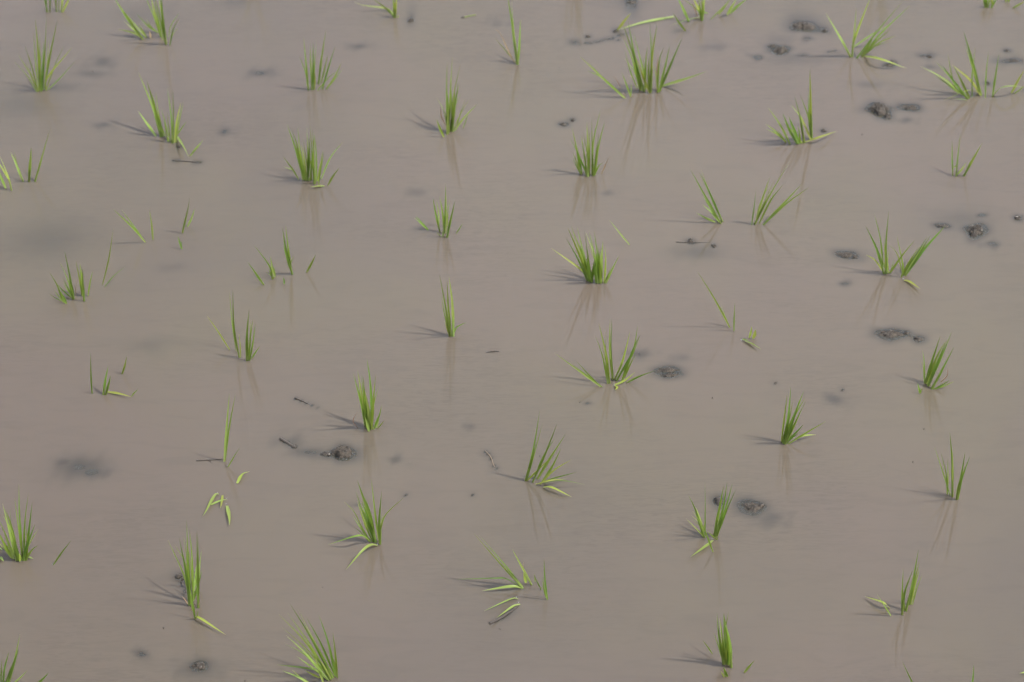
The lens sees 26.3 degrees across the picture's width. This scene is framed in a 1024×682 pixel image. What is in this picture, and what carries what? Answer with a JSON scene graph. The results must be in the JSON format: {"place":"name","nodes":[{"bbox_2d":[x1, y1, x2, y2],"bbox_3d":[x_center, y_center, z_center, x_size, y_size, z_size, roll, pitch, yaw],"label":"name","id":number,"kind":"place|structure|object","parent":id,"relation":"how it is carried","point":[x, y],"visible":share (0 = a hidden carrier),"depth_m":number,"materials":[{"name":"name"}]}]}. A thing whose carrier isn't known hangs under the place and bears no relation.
{"place":"outdoors","nodes":[
{"label":"outdoors","id":0,"kind":"place"},
{"bbox_2d":[0,0,1023,681],"bbox_3d":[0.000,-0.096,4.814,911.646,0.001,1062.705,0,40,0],"label":"water","id":1,"kind":"structure","parent":0,"point":[834,536],"depth_m":4.69,"materials":[{"name":"brown liquid"}]},
{"bbox_2d":[0,636,25,681],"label":"rice seedling","id":2,"kind":"object","parent":1,"relation":"on","point":[9,676],"visible":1,"depth_m":3.94,"materials":[{"name":"green plant"}]},
{"bbox_2d":[0,492,37,561],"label":"rice seedling","id":3,"kind":"object","parent":1,"relation":"on","point":[12,552],"visible":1,"depth_m":4.17,"materials":[{"name":"green plant"}]},
{"bbox_2d":[0,130,49,190],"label":"rice seedling","id":4,"kind":"object","parent":1,"relation":"on","point":[19,172],"visible":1,"depth_m":5.12,"materials":[{"name":"green plant"}]},
{"bbox_2d":[19,16,70,91],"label":"rice seedling","id":5,"kind":"object","parent":1,"relation":"on","point":[40,76],"visible":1,"depth_m":5.40,"materials":[{"name":"green plant"}]},
{"bbox_2d":[44,0,68,11],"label":"rice seedling","id":6,"kind":"object","parent":1,"relation":"on","point":[45,1],"visible":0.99,"depth_m":5.71,"materials":[{"name":"green plant"}]},
{"bbox_2d":[53,541,70,564],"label":"rice shoot","id":7,"kind":"object","parent":1,"relation":"on","point":[60,554],"visible":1,"depth_m":4.17,"materials":[{"name":"green plant"}]},
{"bbox_2d":[51,255,92,303],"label":"rice seedling","id":8,"kind":"object","parent":1,"relation":"on","point":[71,290],"visible":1,"depth_m":4.79,"materials":[{"name":"green plant"}]},
{"bbox_2d":[102,233,121,285],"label":"rice seedling","id":9,"kind":"object","parent":1,"relation":"on","point":[107,265],"visible":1,"depth_m":4.81,"materials":[{"name":"green plant"}]},
{"bbox_2d":[90,353,136,396],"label":"rice seedling","id":10,"kind":"object","parent":1,"relation":"on","point":[107,388],"visible":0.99,"depth_m":4.56,"materials":[{"name":"green plant"}]},
{"bbox_2d":[119,210,153,241],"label":"rice seedling","id":11,"kind":"object","parent":1,"relation":"on","point":[133,227],"visible":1,"depth_m":4.94,"materials":[{"name":"green plant"}]},
{"bbox_2d":[116,0,177,45],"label":"rice seedling","id":12,"kind":"object","parent":1,"relation":"on","point":[156,19],"visible":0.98,"depth_m":5.60,"materials":[{"name":"green plant"}]},
{"bbox_2d":[138,72,200,155],"bbox_3d":[-0.814,-0.540,5.231,0.194,0.204,0.069,27,47,29],"label":"rice seedling","id":13,"kind":"object","parent":1,"relation":"on","point":[174,137],"visible":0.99,"depth_m":5.25,"materials":[{"name":"green plant"}]},
{"bbox_2d":[178,200,194,248],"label":"rice seedling","id":14,"kind":"object","parent":1,"relation":"on","point":[180,243],"visible":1,"depth_m":4.97,"materials":[{"name":"green plant"}]},
{"bbox_2d":[173,160,201,162],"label":"dead stalk","id":15,"kind":"object","parent":1,"relation":"on","point":[187,161],"visible":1,"depth_m":5.21,"materials":[{"name":"grey plant"}]},
{"bbox_2d":[169,531,223,633],"bbox_3d":[-0.587,0.431,4.032,0.065,0.258,0.153,-14,42,-16],"label":"rice seedling","id":16,"kind":"object","parent":1,"relation":"on","point":[192,582],"visible":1,"depth_m":4.07,"materials":[{"name":"green plant"}]},
{"bbox_2d":[196,458,222,463],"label":"dead stalk","id":17,"kind":"object","parent":1,"relation":"on","point":[209,460],"visible":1,"depth_m":4.41,"materials":[{"name":"plant"}]},
{"bbox_2d":[204,493,230,524],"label":"rice seedling","id":18,"kind":"object","parent":1,"relation":"on","point":[221,500],"visible":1,"depth_m":4.31,"materials":[{"name":"green plant"}]},
{"bbox_2d":[223,398,238,466],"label":"rice seedling","id":19,"kind":"object","parent":1,"relation":"on","point":[227,429],"visible":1,"depth_m":4.37,"materials":[{"name":"green plant"}]},
{"bbox_2d":[207,291,258,360],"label":"rice seedling","id":20,"kind":"object","parent":1,"relation":"on","point":[248,352],"visible":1,"depth_m":4.63,"materials":[{"name":"green plant"}]},
{"bbox_2d":[236,472,246,482],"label":"floating leaf","id":21,"kind":"object","parent":1,"relation":"on","point":[239,478],"visible":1,"depth_m":4.37,"materials":[{"name":"green plant"}]},
{"bbox_2d":[248,232,314,284],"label":"rice seedling","id":22,"kind":"object","parent":1,"relation":"on","point":[289,261],"visible":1,"depth_m":4.84,"materials":[{"name":"green plant"}]},
{"bbox_2d":[279,437,292,445],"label":"dead stalk","id":23,"kind":"object","parent":1,"relation":"on","point":[285,441],"visible":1,"depth_m":4.45,"materials":[{"name":"grey plant"}]},
{"bbox_2d":[282,609,337,681],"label":"rice seedling","id":24,"kind":"object","parent":1,"relation":"on","point":[320,667],"visible":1,"depth_m":3.94,"materials":[{"name":"green plant"}]},
{"bbox_2d":[284,125,341,186],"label":"rice seedling","id":25,"kind":"object","parent":1,"relation":"on","point":[311,164],"visible":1,"depth_m":5.12,"materials":[{"name":"green plant"}]},
{"bbox_2d":[300,32,340,90],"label":"rice seedling","id":26,"kind":"object","parent":1,"relation":"on","point":[312,71],"visible":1,"depth_m":5.42,"materials":[{"name":"green plant"}]},
{"bbox_2d":[328,480,401,567],"bbox_3d":[-0.285,0.338,4.189,0.131,0.200,0.094,-21,44,-23],"label":"rice seedling","id":27,"kind":"object","parent":1,"relation":"on","point":[368,520],"visible":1,"depth_m":4.20,"materials":[{"name":"green plant"}]},
{"bbox_2d":[353,362,382,430],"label":"rice seedling","id":28,"kind":"object","parent":1,"relation":"on","point":[368,415],"visible":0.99,"depth_m":4.45,"materials":[{"name":"green plant"}]},
{"bbox_2d":[360,0,398,17],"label":"rice seedling","id":29,"kind":"object","parent":1,"relation":"on","point":[393,13],"visible":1,"depth_m":5.69,"materials":[{"name":"green plant"}]},
{"bbox_2d":[416,188,461,237],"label":"rice seedling","id":30,"kind":"object","parent":1,"relation":"on","point":[445,218],"visible":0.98,"depth_m":4.97,"materials":[{"name":"green plant"}]},
{"bbox_2d":[440,279,463,336],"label":"rice seedling","id":31,"kind":"object","parent":1,"relation":"on","point":[448,326],"visible":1,"depth_m":4.67,"materials":[{"name":"green plant"}]},
{"bbox_2d":[437,68,473,136],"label":"rice seedling","id":32,"kind":"object","parent":1,"relation":"on","point":[449,124],"visible":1,"depth_m":5.28,"materials":[{"name":"green plant"}]},
{"bbox_2d":[487,597,517,609],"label":"floating leaf","id":33,"kind":"object","parent":1,"relation":"on","point":[503,602],"visible":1,"depth_m":4.11,"materials":[{"name":"green plant"}]},
{"bbox_2d":[489,605,518,623],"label":"dead stalk","id":34,"kind":"object","parent":1,"relation":"on","point":[502,616],"visible":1,"depth_m":4.08,"materials":[{"name":"grey plant"}]},
{"bbox_2d":[472,536,540,590],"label":"rice seedling","id":35,"kind":"object","parent":1,"relation":"on","point":[518,585],"visible":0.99,"depth_m":4.13,"materials":[{"name":"green plant"}]},
{"bbox_2d":[495,0,520,64],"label":"rice seedling","id":36,"kind":"object","parent":1,"relation":"on","point":[514,44],"visible":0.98,"depth_m":5.50,"materials":[{"name":"green plant"}]},
{"bbox_2d":[498,604,519,616],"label":"floating leaf","id":37,"kind":"object","parent":1,"relation":"on","point":[512,606],"visible":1,"depth_m":4.10,"materials":[{"name":"green plant"}]},
{"bbox_2d":[543,565,547,599],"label":"rice seedling","id":38,"kind":"object","parent":1,"relation":"on","point":[545,589],"visible":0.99,"depth_m":4.10,"materials":[{"name":"green plant"}]},
{"bbox_2d":[525,412,580,495],"bbox_3d":[0.079,0.227,4.308,0.126,0.216,0.046,12,42,14],"label":"rice seedling","id":39,"kind":"object","parent":1,"relation":"on","point":[548,473],"visible":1,"depth_m":4.34,"materials":[{"name":"green plant"}]},
{"bbox_2d":[554,227,618,283],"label":"rice seedling","id":40,"kind":"object","parent":1,"relation":"on","point":[596,270],"visible":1,"depth_m":4.83,"materials":[{"name":"green plant"}]},
{"bbox_2d":[572,114,608,176],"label":"rice seedling","id":41,"kind":"object","parent":1,"relation":"on","point":[594,168],"visible":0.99,"depth_m":5.13,"materials":[{"name":"green plant"}]},
{"bbox_2d":[556,324,655,389],"bbox_3d":[0.194,0.024,4.558,0.211,0.206,0.086,0,40,0],"label":"rice seedling","id":42,"kind":"object","parent":1,"relation":"on","point":[625,368],"visible":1,"depth_m":4.57,"materials":[{"name":"green plant"}]},
{"bbox_2d":[591,34,623,42],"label":"dead stalk","id":43,"kind":"object","parent":1,"relation":"on","point":[606,38],"visible":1,"depth_m":5.62,"materials":[{"name":"grey plant"}]},
{"bbox_2d":[584,23,706,97],"bbox_3d":[0.319,-0.702,5.377,0.308,0.265,0.113,-4,40,-5],"label":"rice seedling","id":44,"kind":"object","parent":1,"relation":"on","point":[641,86],"visible":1,"depth_m":5.40,"materials":[{"name":"green plant"}]},
{"bbox_2d":[617,13,673,29],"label":"floating leaf","id":45,"kind":"object","parent":1,"relation":"on","point":[625,19],"visible":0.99,"depth_m":5.67,"materials":[{"name":"green plant"}]},
{"bbox_2d":[671,0,708,30],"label":"rice seedling","id":46,"kind":"object","parent":1,"relation":"on","point":[700,12],"visible":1,"depth_m":5.67,"materials":[{"name":"green plant"}]},
{"bbox_2d":[690,169,722,223],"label":"rice seedling","id":47,"kind":"object","parent":1,"relation":"on","point":[713,212],"visible":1,"depth_m":5.00,"materials":[{"name":"green plant"}]},
{"bbox_2d":[690,485,735,555],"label":"rice seedling","id":48,"kind":"object","parent":1,"relation":"on","point":[716,527],"visible":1,"depth_m":4.22,"materials":[{"name":"green plant"}]},
{"bbox_2d":[699,274,734,330],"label":"rice seedling","id":49,"kind":"object","parent":1,"relation":"on","point":[724,316],"visible":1,"depth_m":4.70,"materials":[{"name":"green plant"}]},
{"bbox_2d":[714,612,732,667],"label":"rice seedling","id":50,"kind":"object","parent":1,"relation":"on","point":[725,648],"visible":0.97,"depth_m":3.97,"materials":[{"name":"green plant"}]},
{"bbox_2d":[710,0,744,19],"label":"rice seedling","id":51,"kind":"object","parent":1,"relation":"on","point":[730,10],"visible":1,"depth_m":5.70,"materials":[{"name":"green plant"}]},
{"bbox_2d":[742,327,758,347],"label":"rice seedling","id":52,"kind":"object","parent":1,"relation":"on","point":[754,336],"visible":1,"depth_m":4.70,"materials":[{"name":"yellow plant"}]},
{"bbox_2d":[751,163,807,224],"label":"rice seedling","id":53,"kind":"object","parent":1,"relation":"on","point":[776,211],"visible":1,"depth_m":4.99,"materials":[{"name":"green plant"}]},
{"bbox_2d":[766,78,833,143],"bbox_3d":[0.690,-0.570,5.213,0.175,0.275,0.107,-32,49,-32],"label":"rice seedling","id":54,"kind":"object","parent":1,"relation":"on","point":[797,140],"visible":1,"depth_m":5.25,"materials":[{"name":"green plant"}]},
{"bbox_2d":[781,389,825,444],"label":"rice seedling","id":55,"kind":"object","parent":1,"relation":"on","point":[786,437],"visible":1,"depth_m":4.42,"materials":[{"name":"green plant"}]},
{"bbox_2d":[826,1,904,66],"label":"rice seedling","id":56,"kind":"object","parent":1,"relation":"on","point":[868,47],"visible":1,"depth_m":5.53,"materials":[{"name":"green plant"}]},
{"bbox_2d":[868,549,921,615],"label":"rice seedling","id":57,"kind":"object","parent":1,"relation":"on","point":[911,592],"visible":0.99,"depth_m":4.07,"materials":[{"name":"green plant"}]},
{"bbox_2d":[866,213,944,288],"bbox_3d":[0.869,-0.190,4.815,0.195,0.203,0.090,-6,40,-7],"label":"rice seedling","id":58,"kind":"object","parent":1,"relation":"on","point":[911,263],"visible":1,"depth_m":4.84,"materials":[{"name":"green plant"}]},
{"bbox_2d":[918,334,951,393],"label":"rice seedling","id":59,"kind":"object","parent":1,"relation":"on","point":[932,368],"visible":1,"depth_m":4.57,"materials":[{"name":"green plant"}]},
{"bbox_2d":[936,437,969,499],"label":"rice seedling","id":60,"kind":"object","parent":1,"relation":"on","point":[952,484],"visible":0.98,"depth_m":4.30,"materials":[{"name":"green plant"}]},
{"bbox_2d":[952,139,981,176],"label":"rice seedling","id":61,"kind":"object","parent":1,"relation":"on","point":[969,165],"visible":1,"depth_m":5.14,"materials":[{"name":"green plant"}]},
{"bbox_2d":[926,33,1023,100],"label":"rice seedling","id":62,"kind":"object","parent":1,"relation":"on","point":[959,90],"visible":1,"depth_m":5.39,"materials":[{"name":"green plant"}]},
{"bbox_2d":[983,0,1023,7],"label":"rice seedling","id":63,"kind":"object","parent":1,"relation":"on","point":[986,3],"visible":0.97,"depth_m":5.73,"materials":[{"name":"green plant"}]},
{"bbox_2d":[90,0,1016,664],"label":"mud bed","id":64,"kind":"object","parent":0,"point":[670,366],"visible":0.04,"depth_m":4.82,"materials":[{"name":"soil"}]},
{"bbox_2d":[191,662,206,670],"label":"mud clod","id":65,"kind":"object","parent":64,"relation":"on","point":[198,666],"visible":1,"depth_m":3.99,"materials":[{"name":"grey soil"}]},
{"bbox_2d":[321,451,331,455],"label":"mud clod","id":66,"kind":"object","parent":64,"relation":"on","point":[324,453],"visible":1,"depth_m":4.42,"materials":[{"name":"grey soil"}]},
{"bbox_2d":[330,445,355,459],"bbox_3d":[-0.334,0.233,4.430,0.108,0.051,0.091,25,46,26],"label":"mud clod","id":67,"kind":"object","parent":64,"relation":"on","point":[341,452],"visible":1,"depth_m":4.42,"materials":[{"name":"grey soil"}]},
{"bbox_2d":[626,0,635,4],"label":"mud clod","id":68,"kind":"object","parent":64,"relation":"on","point":[631,2],"visible":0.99,"depth_m":5.76,"materials":[{"name":"grey soil"}]},
{"bbox_2d":[655,367,679,375],"bbox_3d":[0.329,0.070,4.635,0.121,0.034,0.042,0,40,0],"label":"mud clod","id":69,"kind":"object","parent":64,"relation":"on","point":[662,371],"visible":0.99,"depth_m":4.62,"materials":[{"name":"grey soil"}]},
{"bbox_2d":[661,373,678,377],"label":"mud clod","id":70,"kind":"object","parent":64,"relation":"on","point":[667,375],"visible":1,"depth_m":4.61,"materials":[{"name":"grey soil"}]},
{"bbox_2d":[713,497,722,504],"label":"mud clod","id":71,"kind":"object","parent":64,"relation":"on","point":[716,501],"visible":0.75,"depth_m":4.32,"materials":[{"name":"grey soil"}]},
{"bbox_2d":[738,501,764,514],"bbox_3d":[0.469,0.338,4.315,0.118,0.036,0.078,16,43,18],"label":"mud clod","id":72,"kind":"object","parent":64,"relation":"on","point":[749,507],"visible":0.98,"depth_m":4.31,"materials":[{"name":"grey soil"}]},
{"bbox_2d":[768,44,776,50],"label":"mud clod","id":73,"kind":"object","parent":64,"relation":"on","point":[771,47],"visible":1,"depth_m":5.59,"materials":[{"name":"grey soil"}]},
{"bbox_2d":[771,46,788,54],"bbox_3d":[0.678,-0.734,5.590,0.082,0.041,0.099,24,45,26],"label":"mud clod","id":74,"kind":"object","parent":64,"relation":"on","point":[779,50],"visible":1,"depth_m":5.58,"materials":[{"name":"grey soil"}]},
{"bbox_2d":[791,21,822,30],"bbox_3d":[0.758,-0.804,5.671,0.174,0.044,0.088,0,40,0],"label":"mud clod","id":75,"kind":"object","parent":64,"relation":"on","point":[804,26],"visible":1,"depth_m":5.66,"materials":[{"name":"grey soil"}]},
{"bbox_2d":[836,252,856,257],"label":"mud clod","id":76,"kind":"object","parent":64,"relation":"on","point":[845,255],"visible":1,"depth_m":4.93,"materials":[{"name":"grey soil"}]},
{"bbox_2d":[866,102,890,117],"bbox_3d":[0.903,-0.558,5.374,0.133,0.050,0.109,27,47,29],"label":"mud clod","id":77,"kind":"object","parent":64,"relation":"on","point":[879,109],"visible":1,"depth_m":5.37,"materials":[{"name":"grey soil"}]},
{"bbox_2d":[882,113,890,118],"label":"mud clod","id":78,"kind":"object","parent":64,"relation":"on","point":[887,116],"visible":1,"depth_m":5.35,"materials":[{"name":"grey soil"}]},
{"bbox_2d":[876,330,913,339],"bbox_3d":[0.819,-0.004,4.722,0.148,0.036,0.073,0,40,0],"label":"mud clod","id":79,"kind":"object","parent":64,"relation":"on","point":[890,335],"visible":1,"depth_m":4.71,"materials":[{"name":"grey soil"}]},
{"bbox_2d":[899,105,918,110],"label":"mud clod","id":80,"kind":"object","parent":64,"relation":"on","point":[910,107],"visible":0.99,"depth_m":5.38,"materials":[{"name":"grey soil"}]},
{"bbox_2d":[914,336,922,341],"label":"mud clod","id":81,"kind":"object","parent":64,"relation":"on","point":[917,339],"visible":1,"depth_m":4.70,"materials":[{"name":"grey soil"}]},
{"bbox_2d":[936,224,948,227],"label":"mud clod","id":82,"kind":"object","parent":64,"relation":"on","point":[942,225],"visible":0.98,"depth_m":5.01,"materials":[{"name":"grey soil"}]},
{"bbox_2d":[964,224,986,238],"bbox_3d":[1.064,-0.245,5.003,0.112,0.045,0.102,-12,42,-14],"label":"mud clod","id":83,"kind":"object","parent":64,"relation":"on","point":[976,231],"visible":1,"depth_m":4.99,"materials":[{"name":"grey soil"}]},
{"bbox_2d":[1005,59,1019,61],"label":"mud clod","id":84,"kind":"object","parent":64,"relation":"on","point":[1013,60],"visible":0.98,"depth_m":5.54,"materials":[{"name":"grey soil"}]}
]}

